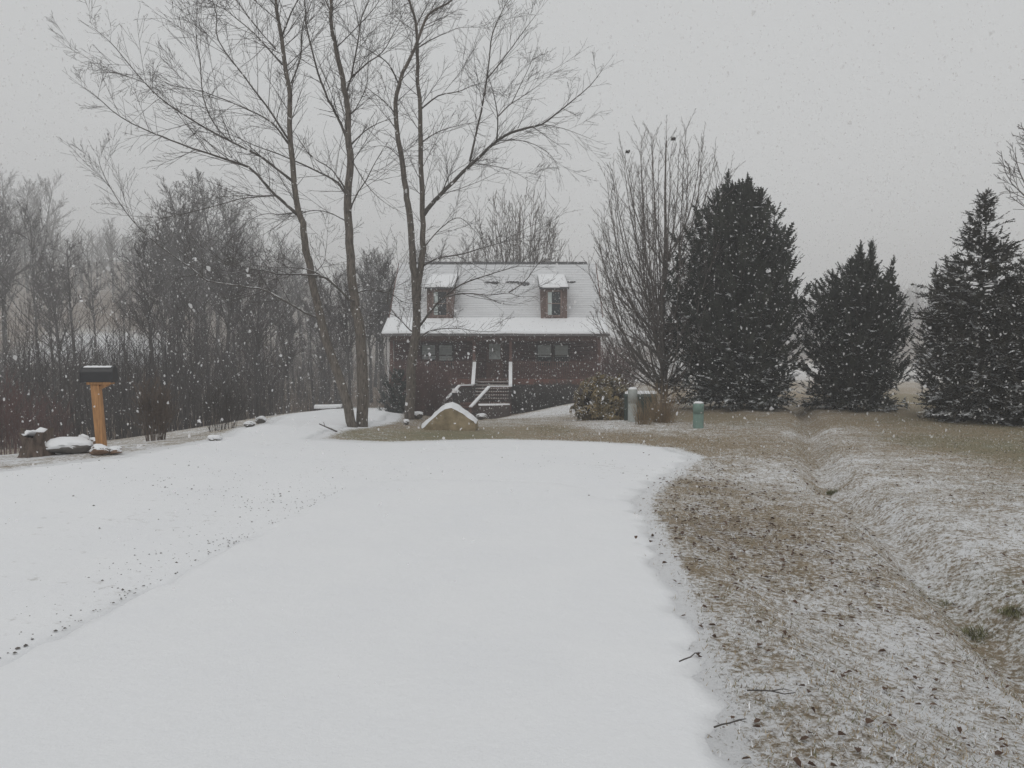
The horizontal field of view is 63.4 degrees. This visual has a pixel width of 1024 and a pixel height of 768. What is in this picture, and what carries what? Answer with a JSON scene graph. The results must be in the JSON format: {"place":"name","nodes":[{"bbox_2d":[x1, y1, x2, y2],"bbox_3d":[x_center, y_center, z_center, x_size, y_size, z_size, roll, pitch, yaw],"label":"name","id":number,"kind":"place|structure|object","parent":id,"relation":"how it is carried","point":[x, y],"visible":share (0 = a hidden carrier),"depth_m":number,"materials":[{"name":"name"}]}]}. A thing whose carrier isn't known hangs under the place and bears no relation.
{"place":"outdoors","nodes":[
{"label":"outdoors","id":0,"kind":"place"},
{"bbox_2d":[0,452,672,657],"bbox_3d":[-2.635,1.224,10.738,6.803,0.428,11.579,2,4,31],"label":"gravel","id":1,"kind":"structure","parent":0,"point":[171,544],"depth_m":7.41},
{"bbox_2d":[0,408,691,666],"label":"driveway","id":2,"kind":"structure","parent":0,"point":[56,512],"depth_m":9.66,"materials":[{"name":"snow"}]},
{"bbox_2d":[0,479,733,767],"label":"road","id":3,"kind":"structure","parent":0,"point":[546,635],"depth_m":4.47,"materials":[{"name":"snow"}]},
{"bbox_2d":[0,262,1023,767],"bbox_3d":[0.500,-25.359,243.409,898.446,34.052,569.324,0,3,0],"label":"ground","id":4,"kind":"structure","parent":0,"point":[732,744],"depth_m":7.94,"materials":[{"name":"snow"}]},
{"bbox_2d":[0,239,17,382],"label":"bare tree","id":5,"kind":"object","parent":4,"relation":"on","point":[3,287],"visible":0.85,"depth_m":70.58,"materials":[{"name":"plant"}]},
{"bbox_2d":[0,164,41,274],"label":"bare tree","id":6,"kind":"object","parent":4,"relation":"on","point":[5,189],"visible":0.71,"depth_m":162.70,"materials":[{"name":"grey wood"}]},
{"bbox_2d":[0,196,43,382],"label":"bare tree","id":7,"kind":"object","parent":4,"relation":"on","point":[12,259],"visible":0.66,"depth_m":77.25,"materials":[{"name":"grey wood"}]},
{"bbox_2d":[0,176,50,292],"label":"bare tree","id":8,"kind":"object","parent":4,"relation":"on","point":[17,216],"visible":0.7,"depth_m":146.65,"materials":[{"name":"plant"}]},
{"bbox_2d":[0,363,52,454],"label":"bare shrub","id":9,"kind":"object","parent":4,"relation":"on","point":[10,408],"visible":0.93,"depth_m":16.61,"materials":[{"name":"plant"}]},
{"bbox_2d":[0,200,61,389],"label":"bare tree","id":10,"kind":"object","parent":4,"relation":"on","point":[30,249],"visible":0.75,"depth_m":68.31,"materials":[{"name":"grey wood"}]},
{"bbox_2d":[17,427,56,457],"bbox_3d":[-6.931,0.850,12.040,0.539,0.443,0.421,0,3,0],"label":"tree stump","id":11,"kind":"object","parent":4,"relation":"on","point":[32,442],"visible":0.95,"depth_m":11.95,"materials":[{"name":"wood"}]},
{"bbox_2d":[16,178,60,278],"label":"bare tree","id":12,"kind":"object","parent":4,"relation":"on","point":[40,193],"visible":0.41,"depth_m":170.42,"materials":[{"name":"plant"}]},
{"bbox_2d":[13,255,64,402],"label":"bare tree","id":13,"kind":"object","parent":4,"relation":"on","point":[48,307],"visible":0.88,"depth_m":59.46,"materials":[{"name":"plant"}]},
{"bbox_2d":[2,379,80,437],"bbox_3d":[-10.793,0.818,19.021,1.818,1.819,1.650,0,3,0],"label":"bare shrub","id":14,"kind":"object","parent":4,"relation":"on","point":[62,431],"visible":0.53,"depth_m":18.98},
{"bbox_2d":[23,247,67,391],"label":"bare tree","id":15,"kind":"object","parent":4,"relation":"on","point":[63,286],"visible":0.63,"depth_m":63.54,"materials":[{"name":"plant"}]},
{"bbox_2d":[18,171,77,291],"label":"bare tree","id":16,"kind":"object","parent":4,"relation":"on","point":[49,201],"visible":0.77,"depth_m":149.20,"materials":[{"name":"grey wood"}]},
{"bbox_2d":[22,254,97,370],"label":"bare tree","id":17,"kind":"object","parent":4,"relation":"on","point":[50,288],"visible":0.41,"depth_m":66.28,"materials":[{"name":"grey wood"}]},
{"bbox_2d":[48,239,86,392],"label":"bare tree","id":18,"kind":"object","parent":4,"relation":"on","point":[70,293],"visible":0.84,"depth_m":65.17,"materials":[{"name":"plant"}]},
{"bbox_2d":[45,436,92,453],"bbox_3d":[-6.535,0.908,12.231,0.711,0.273,0.509,0,3,0],"label":"rock","id":19,"kind":"object","parent":4,"relation":"on","point":[79,445],"visible":0.88,"depth_m":12.09,"materials":[{"name":"grey stone"}]},
{"bbox_2d":[75,260,110,361],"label":"bare tree","id":20,"kind":"object","parent":4,"relation":"on","point":[94,292],"visible":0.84,"depth_m":73.79,"materials":[{"name":"plant"}]},
{"bbox_2d":[80,366,117,445],"bbox_3d":[-6.209,0.413,12.478,0.464,1.385,0.223,0,3,-7],"label":"mailbox","id":21,"kind":"object","parent":4,"relation":"on","point":[97,379],"visible":0.92,"depth_m":12.40,"materials":[{"name":"brown wood"}]},
{"bbox_2d":[89,444,109,454],"bbox_3d":[-5.984,0.954,12.000,0.298,0.173,0.229,0,3,0],"label":"rock","id":22,"kind":"object","parent":4,"relation":"on","point":[98,449],"visible":1,"depth_m":11.94,"materials":[{"name":"brown stone"}]},
{"bbox_2d":[103,217,118,291],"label":"bare tree","id":23,"kind":"object","parent":4,"relation":"on","point":[110,234],"visible":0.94,"depth_m":149.00,"materials":[{"name":"plant"}]},
{"bbox_2d":[109,266,135,369],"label":"bare tree","id":24,"kind":"object","parent":4,"relation":"on","point":[121,275],"visible":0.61,"depth_m":78.05,"materials":[{"name":"plant"}]},
{"bbox_2d":[116,223,167,394],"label":"bare tree","id":25,"kind":"object","parent":4,"relation":"on","point":[144,302],"visible":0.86,"depth_m":38.35,"materials":[{"name":"grey wood"}]},
{"bbox_2d":[95,210,191,359],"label":"bare tree","id":26,"kind":"object","parent":4,"relation":"on","point":[124,304],"visible":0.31,"depth_m":69.60,"materials":[{"name":"grey wood"}]},
{"bbox_2d":[118,232,172,382],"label":"bare tree","id":27,"kind":"object","parent":4,"relation":"on","point":[161,257],"visible":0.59,"depth_m":59.29,"materials":[{"name":"plant"}]},
{"bbox_2d":[124,368,183,441],"bbox_3d":[-6.651,0.391,15.453,0.893,1.400,1.124,0,3,0],"label":"bare shrub","id":28,"kind":"object","parent":4,"relation":"on","point":[159,407],"visible":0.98,"depth_m":15.38,"materials":[{"name":"plant"}]},
{"bbox_2d":[140,217,190,372],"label":"bare tree","id":29,"kind":"object","parent":4,"relation":"on","point":[170,277],"visible":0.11,"depth_m":77.87,"materials":[{"name":"grey wood"}]},
{"bbox_2d":[113,195,223,385],"bbox_3d":[-26.951,-6.739,65.286,8.372,16.322,5.861,-2,3,-28],"label":"bare tree","id":30,"kind":"object","parent":4,"relation":"on","point":[157,246],"visible":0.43,"depth_m":64.89,"materials":[{"name":"grey wood"}]},
{"bbox_2d":[128,174,227,392],"bbox_3d":[-25.674,-7.301,63.852,7.533,17.736,5.274,-1,3,-14],"label":"bare tree","id":31,"kind":"object","parent":4,"relation":"on","point":[174,241],"visible":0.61,"depth_m":63.61,"materials":[{"name":"plant"}]},
{"bbox_2d":[153,172,219,366],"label":"bare tree","id":32,"kind":"object","parent":4,"relation":"on","point":[177,228],"visible":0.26,"depth_m":81.30,"materials":[{"name":"plant"}]},
{"bbox_2d":[156,269,221,427],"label":"bare tree","id":33,"kind":"object","parent":4,"relation":"on","point":[184,333],"visible":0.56,"depth_m":36.10,"materials":[{"name":"plant"}]},
{"bbox_2d":[167,197,213,396],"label":"bare tree","id":34,"kind":"object","parent":4,"relation":"on","point":[194,229],"visible":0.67,"depth_m":63.22,"materials":[{"name":"grey wood"}]},
{"bbox_2d":[160,224,222,405],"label":"bare tree","id":35,"kind":"object","parent":4,"relation":"on","point":[201,281],"visible":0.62,"depth_m":59.26,"materials":[{"name":"plant"}]},
{"bbox_2d":[0,261,406,449],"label":"undergrowth","id":36,"kind":"object","parent":4,"relation":"on","point":[83,399],"visible":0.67,"depth_m":27.56,"materials":[{"name":"plant"}]},
{"bbox_2d":[176,179,239,370],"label":"bare tree","id":37,"kind":"object","parent":4,"relation":"on","point":[201,212],"visible":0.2,"depth_m":100.00,"materials":[{"name":"grey wood"}]},
{"bbox_2d":[46,0,371,427],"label":"bare tree","id":38,"kind":"object","parent":4,"relation":"on","point":[340,381],"visible":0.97,"depth_m":19.92,"materials":[{"name":"brown plant"}]},
{"bbox_2d":[170,168,251,380],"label":"bare tree","id":39,"kind":"object","parent":4,"relation":"on","point":[218,229],"visible":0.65,"depth_m":77.40,"materials":[{"name":"plant"}]},
{"bbox_2d":[187,377,255,431],"bbox_3d":[-7.003,0.469,20.131,1.685,1.385,1.388,0,3,0],"label":"bare shrub","id":40,"kind":"object","parent":4,"relation":"on","point":[227,399],"visible":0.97,"depth_m":20.03,"materials":[{"name":"plant"}]},
{"bbox_2d":[182,247,269,418],"bbox_3d":[-16.399,-2.833,48.244,4.832,10.208,3.383,0,3,-7],"label":"bare tree","id":41,"kind":"object","parent":4,"relation":"on","point":[232,314],"visible":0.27,"depth_m":47.98,"materials":[{"name":"plant"}]},
{"bbox_2d":[203,189,255,374],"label":"bare tree","id":42,"kind":"object","parent":4,"relation":"on","point":[225,211],"visible":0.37,"depth_m":82.76,"materials":[{"name":"plant"}]},
{"bbox_2d":[195,176,272,360],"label":"bare tree","id":43,"kind":"object","parent":4,"relation":"on","point":[241,209],"visible":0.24,"depth_m":103.65,"materials":[{"name":"plant"}]},
{"bbox_2d":[200,215,273,422],"bbox_3d":[-13.293,-2.851,39.854,3.465,10.583,3.967,-2,4,-30],"label":"bare tree","id":44,"kind":"object","parent":4,"relation":"on","point":[234,237],"visible":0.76,"depth_m":39.67,"materials":[{"name":"plant"}]},
{"bbox_2d":[209,252,269,418],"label":"bare tree","id":45,"kind":"object","parent":4,"relation":"on","point":[239,305],"visible":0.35,"depth_m":43.54,"materials":[{"name":"plant"}]},
{"bbox_2d":[210,238,291,404],"bbox_3d":[-18.795,-4.303,58.651,6.063,12.388,3.641,-2,4,-39],"label":"bare tree","id":46,"kind":"object","parent":4,"relation":"on","point":[270,258],"visible":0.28,"depth_m":58.78,"materials":[{"name":"plant"}]},
{"bbox_2d":[241,221,274,368],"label":"bare tree","id":47,"kind":"object","parent":4,"relation":"on","point":[251,242],"visible":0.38,"depth_m":109.86,"materials":[{"name":"grey wood"}]},
{"bbox_2d":[236,259,290,417],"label":"bare tree","id":48,"kind":"object","parent":4,"relation":"on","point":[257,299],"visible":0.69,"depth_m":31.05,"materials":[{"name":"grey wood"}]},
{"bbox_2d":[254,274,294,397],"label":"bare tree","id":49,"kind":"object","parent":4,"relation":"on","point":[272,320],"visible":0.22,"depth_m":65.37,"materials":[{"name":"plant"}]},
{"bbox_2d":[263,250,298,365],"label":"bare tree","id":50,"kind":"object","parent":4,"relation":"on","point":[279,268],"visible":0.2,"depth_m":120.85,"materials":[{"name":"plant"}]},
{"bbox_2d":[260,294,307,413],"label":"bare tree","id":51,"kind":"object","parent":4,"relation":"on","point":[294,327],"visible":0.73,"depth_m":36.16,"materials":[{"name":"plant"}]},
{"bbox_2d":[270,301,297,412],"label":"bare tree","id":52,"kind":"object","parent":4,"relation":"on","point":[282,343],"visible":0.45,"depth_m":53.41,"materials":[{"name":"grey wood"}]},
{"bbox_2d":[260,272,316,390],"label":"bare tree","id":53,"kind":"object","parent":4,"relation":"on","point":[291,288],"visible":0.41,"depth_m":71.51,"materials":[{"name":"plant"}]},
{"bbox_2d":[268,231,309,368],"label":"bare tree","id":54,"kind":"object","parent":4,"relation":"on","point":[282,248],"visible":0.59,"depth_m":101.16,"materials":[{"name":"grey wood"}]},
{"bbox_2d":[278,247,313,372],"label":"bare tree","id":55,"kind":"object","parent":4,"relation":"on","point":[294,277],"visible":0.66,"depth_m":100.59,"materials":[{"name":"plant"}]},
{"bbox_2d":[296,300,315,375],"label":"bare tree","id":56,"kind":"object","parent":4,"relation":"on","point":[308,339],"visible":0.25,"depth_m":94.31,"materials":[{"name":"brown wood"}]},
{"bbox_2d":[294,276,324,410],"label":"bare tree","id":57,"kind":"object","parent":4,"relation":"on","point":[310,321],"visible":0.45,"depth_m":53.46,"materials":[{"name":"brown wood"}]},
{"bbox_2d":[176,0,456,426],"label":"bare tree","id":58,"kind":"object","parent":4,"relation":"on","point":[362,383],"visible":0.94,"depth_m":19.98,"materials":[{"name":"brown plant"}]},
{"bbox_2d":[307,285,343,403],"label":"bare tree","id":59,"kind":"object","parent":4,"relation":"on","point":[326,300],"visible":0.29,"depth_m":48.92,"materials":[{"name":"plant"}]},
{"bbox_2d":[314,404,341,410],"bbox_3d":[-6.565,1.130,29.595,0.935,0.804,0.499,0,3,-6],"label":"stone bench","id":60,"kind":"object","parent":4,"relation":"on","point":[327,406],"visible":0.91,"depth_m":29.38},
{"bbox_2d":[297,263,365,409],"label":"bare tree","id":61,"kind":"object","parent":4,"relation":"on","point":[324,356],"visible":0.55,"depth_m":37.61,"materials":[{"name":"plant"}]},
{"bbox_2d":[320,311,355,408],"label":"bare tree","id":62,"kind":"object","parent":4,"relation":"on","point":[341,353],"visible":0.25,"depth_m":47.05,"materials":[{"name":"plant"}]},
{"bbox_2d":[324,262,367,379],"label":"bare tree","id":63,"kind":"object","parent":4,"relation":"on","point":[337,272],"visible":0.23,"depth_m":84.70,"materials":[{"name":"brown wood"}]},
{"bbox_2d":[329,269,370,397],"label":"bare tree","id":64,"kind":"object","parent":4,"relation":"on","point":[344,327],"visible":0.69,"depth_m":33.38,"materials":[{"name":"plant"}]},
{"bbox_2d":[341,253,377,335],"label":"bare tree","id":65,"kind":"object","parent":4,"relation":"on","point":[371,266],"visible":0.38,"depth_m":61.58,"materials":[{"name":"plant"}]},
{"bbox_2d":[344,248,391,384],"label":"bare tree","id":66,"kind":"object","parent":4,"relation":"on","point":[374,305],"visible":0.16,"depth_m":76.28,"materials":[{"name":"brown wood"}]},
{"bbox_2d":[349,269,389,402],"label":"bare tree","id":67,"kind":"object","parent":4,"relation":"on","point":[370,349],"visible":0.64,"depth_m":61.88,"materials":[{"name":"plant"}]},
{"bbox_2d":[355,247,390,386],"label":"bare tree","id":68,"kind":"object","parent":4,"relation":"on","point":[376,357],"visible":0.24,"depth_m":74.79,"materials":[{"name":"plant"}]},
{"bbox_2d":[361,248,395,398],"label":"bare tree","id":69,"kind":"object","parent":4,"relation":"on","point":[386,315],"visible":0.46,"depth_m":61.98,"materials":[{"name":"plant"}]},
{"bbox_2d":[365,251,395,357],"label":"bare tree","id":70,"kind":"object","parent":4,"relation":"on","point":[380,300],"visible":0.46,"depth_m":61.13,"materials":[{"name":"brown wood"}]},
{"bbox_2d":[375,368,415,413],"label":"juniper bush","id":71,"kind":"object","parent":4,"relation":"on","point":[396,396],"visible":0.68,"depth_m":29.92,"materials":[{"name":"green plant"}]},
{"bbox_2d":[393,354,439,411],"bbox_3d":[-3.955,0.144,33.105,1.935,2.913,2.135,2,4,32],"label":"bare shrub","id":72,"kind":"object","parent":4,"relation":"on","point":[419,402],"visible":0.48,"depth_m":32.97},
{"bbox_2d":[417,356,465,415],"bbox_3d":[-3.091,0.203,35.053,2.482,2.997,2.022,0,3,0],"label":"bare shrub","id":73,"kind":"object","parent":4,"relation":"on","point":[440,397],"visible":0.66,"depth_m":34.81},
{"bbox_2d":[421,402,478,430],"bbox_3d":[-1.531,0.809,20.440,1.414,0.733,0.934,0,3,0],"label":"boulder","id":74,"kind":"object","parent":4,"relation":"on","point":[449,417],"visible":0.96,"depth_m":20.04,"materials":[{"name":"stone"}]},
{"bbox_2d":[315,0,621,419],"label":"bare tree","id":75,"kind":"object","parent":4,"relation":"on","point":[411,368],"visible":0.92,"depth_m":23.30,"materials":[{"name":"brown plant"}]},
{"bbox_2d":[451,233,485,261],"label":"bare tree","id":76,"kind":"object","parent":4,"relation":"on","point":[466,245],"visible":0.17,"depth_m":82.66,"materials":[{"name":"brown wood"}]},
{"bbox_2d":[478,404,509,418],"bbox_3d":[-0.872,1.377,40.330,1.520,0.841,0.206,0,3,-7],"label":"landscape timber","id":77,"kind":"object","parent":4,"relation":"on","point":[503,411],"visible":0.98,"depth_m":40.25,"materials":[{"name":"brown wood"}]},
{"bbox_2d":[381,262,609,416],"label":"house","id":78,"kind":"structure","parent":4,"relation":"on","point":[479,372],"depth_m":46.49,"materials":[{"name":"brick"}]},
{"bbox_2d":[420,344,436,366],"bbox_3d":[-4.680,-1.614,46.491,0.920,1.300,0.100,0,3,0],"label":"window","id":79,"kind":"structure","parent":78,"relation":"in","point":[433,351],"depth_m":46.46,"materials":[{"name":"grey glass"}]},
{"bbox_2d":[437,344,453,366],"bbox_3d":[-3.720,-1.614,46.491,0.920,1.300,0.100,0,3,0],"label":"window","id":80,"kind":"structure","parent":78,"relation":"in","point":[441,355],"depth_m":46.47,"materials":[{"name":"grey glass"}]},
{"bbox_2d":[486,341,502,376],"bbox_3d":[-0.970,-1.404,46.455,0.960,2.055,0.133,0,3,0],"label":"door","id":81,"kind":"structure","parent":78,"relation":"in","point":[492,369],"depth_m":46.48,"materials":[{"name":"grey wood"}]},
{"bbox_2d":[536,344,552,366],"bbox_3d":[1.820,-1.614,46.491,0.920,1.300,0.100,0,3,0],"label":"window","id":82,"kind":"structure","parent":78,"relation":"in","point":[542,357],"depth_m":46.47,"materials":[{"name":"grey glass"}]},
{"bbox_2d":[553,344,569,366],"bbox_3d":[2.780,-1.614,46.491,0.920,1.300,0.100,0,3,0],"label":"window","id":83,"kind":"structure","parent":78,"relation":"in","point":[561,353],"depth_m":46.47,"materials":[{"name":"grey glass"}]},
{"bbox_2d":[0,219,1023,355],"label":"wood","id":84,"kind":"object","parent":4,"relation":"on","point":[916,302],"visible":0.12,"depth_m":217.17,"materials":[{"name":"plant"}]},
{"bbox_2d":[470,180,577,261],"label":"bare pear tree","id":85,"kind":"object","parent":4,"relation":"on","point":[515,236],"visible":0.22,"depth_m":60.60,"materials":[{"name":"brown plant"}]},
{"bbox_2d":[508,384,542,412],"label":"bare shrub","id":86,"kind":"object","parent":4,"relation":"on","point":[519,399],"visible":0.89,"depth_m":43.21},
{"bbox_2d":[526,380,558,410],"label":"bare shrub","id":87,"kind":"object","parent":4,"relation":"on","point":[542,395],"visible":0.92,"depth_m":43.27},
{"bbox_2d":[546,377,579,406],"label":"bare shrub","id":88,"kind":"object","parent":4,"relation":"on","point":[560,394],"visible":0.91,"depth_m":43.21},
{"bbox_2d":[569,372,633,420],"bbox_3d":[2.813,0.408,24.570,2.084,1.564,1.809,1,3,17],"label":"rhododendron bush","id":89,"kind":"object","parent":4,"relation":"on","point":[598,410],"visible":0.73,"depth_m":24.08,"materials":[{"name":"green plant"}]},
{"bbox_2d":[582,332,657,400],"bbox_3d":[4.758,-0.834,36.868,3.528,3.280,3.263,0,3,0],"label":"bare shrub","id":90,"kind":"object","parent":4,"relation":"on","point":[606,361],"visible":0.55,"depth_m":36.84,"materials":[{"name":"plant"}]},
{"bbox_2d":[628,387,637,421],"bbox_3d":[3.301,0.585,22.665,0.261,0.999,0.258,-1,3,-11],"label":"utility pedestal","id":91,"kind":"object","parent":4,"relation":"on","point":[632,391],"visible":0.91,"depth_m":22.56,"materials":[{"name":"grey metal"}]},
{"bbox_2d":[623,391,657,419],"bbox_3d":[3.666,0.646,23.669,0.967,0.865,0.780,0,3,7],"label":"transformer box","id":92,"kind":"object","parent":4,"relation":"on","point":[625,395],"visible":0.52,"depth_m":23.32,"materials":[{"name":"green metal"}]},
{"bbox_2d":[627,396,664,424],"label":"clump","id":93,"kind":"object","parent":4,"relation":"on","point":[644,417],"visible":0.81,"depth_m":21.65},
{"bbox_2d":[576,113,748,410],"bbox_3d":[5.215,-4.015,28.235,6.110,10.065,6.001,0,3,0],"label":"bare pear tree","id":94,"kind":"object","parent":4,"relation":"on","point":[659,300],"visible":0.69,"depth_m":27.68,"materials":[{"name":"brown plant"}]},
{"bbox_2d":[636,380,693,422],"bbox_3d":[4.157,0.465,22.546,1.569,1.206,1.828,0,3,0],"label":"dry grass clump","id":95,"kind":"object","parent":4,"relation":"on","point":[666,416],"visible":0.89,"depth_m":22.41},
{"bbox_2d":[693,401,703,428],"bbox_3d":[4.535,0.773,20.151,0.264,0.702,0.261,-1,3,-11],"label":"utility pedestal","id":96,"kind":"object","parent":4,"relation":"on","point":[698,415],"visible":0.96,"depth_m":20.04,"materials":[{"name":"green plastic"}]},
{"bbox_2d":[651,169,813,410],"bbox_3d":[7.279,-2.955,26.702,5.301,7.942,5.441,0,3,0],"label":"evergreen tree","id":97,"kind":"object","parent":4,"relation":"on","point":[735,368],"visible":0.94,"depth_m":25.86,"materials":[{"name":"green plant"}]},
{"bbox_2d":[588,440,1023,767],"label":"leaf litter","id":98,"kind":"object","parent":4,"relation":"on","point":[797,760],"visible":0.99,"depth_m":6.94,"materials":[{"name":"plant"}]},
{"bbox_2d":[795,238,917,412],"bbox_3d":[10.873,-1.843,26.350,3.851,5.806,4.254,1,3,24],"label":"evergreen tree","id":99,"kind":"object","parent":4,"relation":"on","point":[855,357],"visible":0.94,"depth_m":25.88,"materials":[{"name":"green plant"}]},
{"bbox_2d":[905,249,985,412],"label":"evergreen tree","id":100,"kind":"object","parent":4,"relation":"on","point":[927,374],"visible":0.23,"depth_m":23.43,"materials":[{"name":"green plant"}]},
{"bbox_2d":[906,188,1023,425],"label":"spruce tree","id":101,"kind":"object","parent":4,"relation":"on","point":[966,356],"visible":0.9,"depth_m":21.14,"materials":[{"name":"green plant"}]},
{"bbox_2d":[956,622,994,643],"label":"grass clump","id":102,"kind":"object","parent":4,"relation":"on","point":[979,633],"visible":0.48,"depth_m":6.45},
{"bbox_2d":[969,257,1023,425],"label":"spruce tree","id":103,"kind":"object","parent":4,"relation":"on","point":[1016,344],"visible":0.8,"depth_m":20.20,"materials":[{"name":"green plant"}]},
{"bbox_2d":[994,79,1023,209],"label":"bare tree","id":104,"kind":"object","parent":4,"relation":"on","point":[1009,168],"visible":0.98,"depth_m":33.41,"materials":[{"name":"plant"}]},
{"bbox_2d":[997,602,1022,618],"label":"grass clump","id":105,"kind":"object","parent":4,"relation":"on","point":[1007,611],"visible":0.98,"depth_m":6.45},
{"bbox_2d":[0,0,1023,761],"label":"falling snow","id":106,"kind":"structure","parent":0,"point":[314,220],"depth_m":20.66,"materials":[{"name":"snow"}]},
{"bbox_2d":[0,0,1023,346],"label":"sky","id":107,"kind":"structure","parent":0,"point":[923,29],"materials":[{"name":"grey"}]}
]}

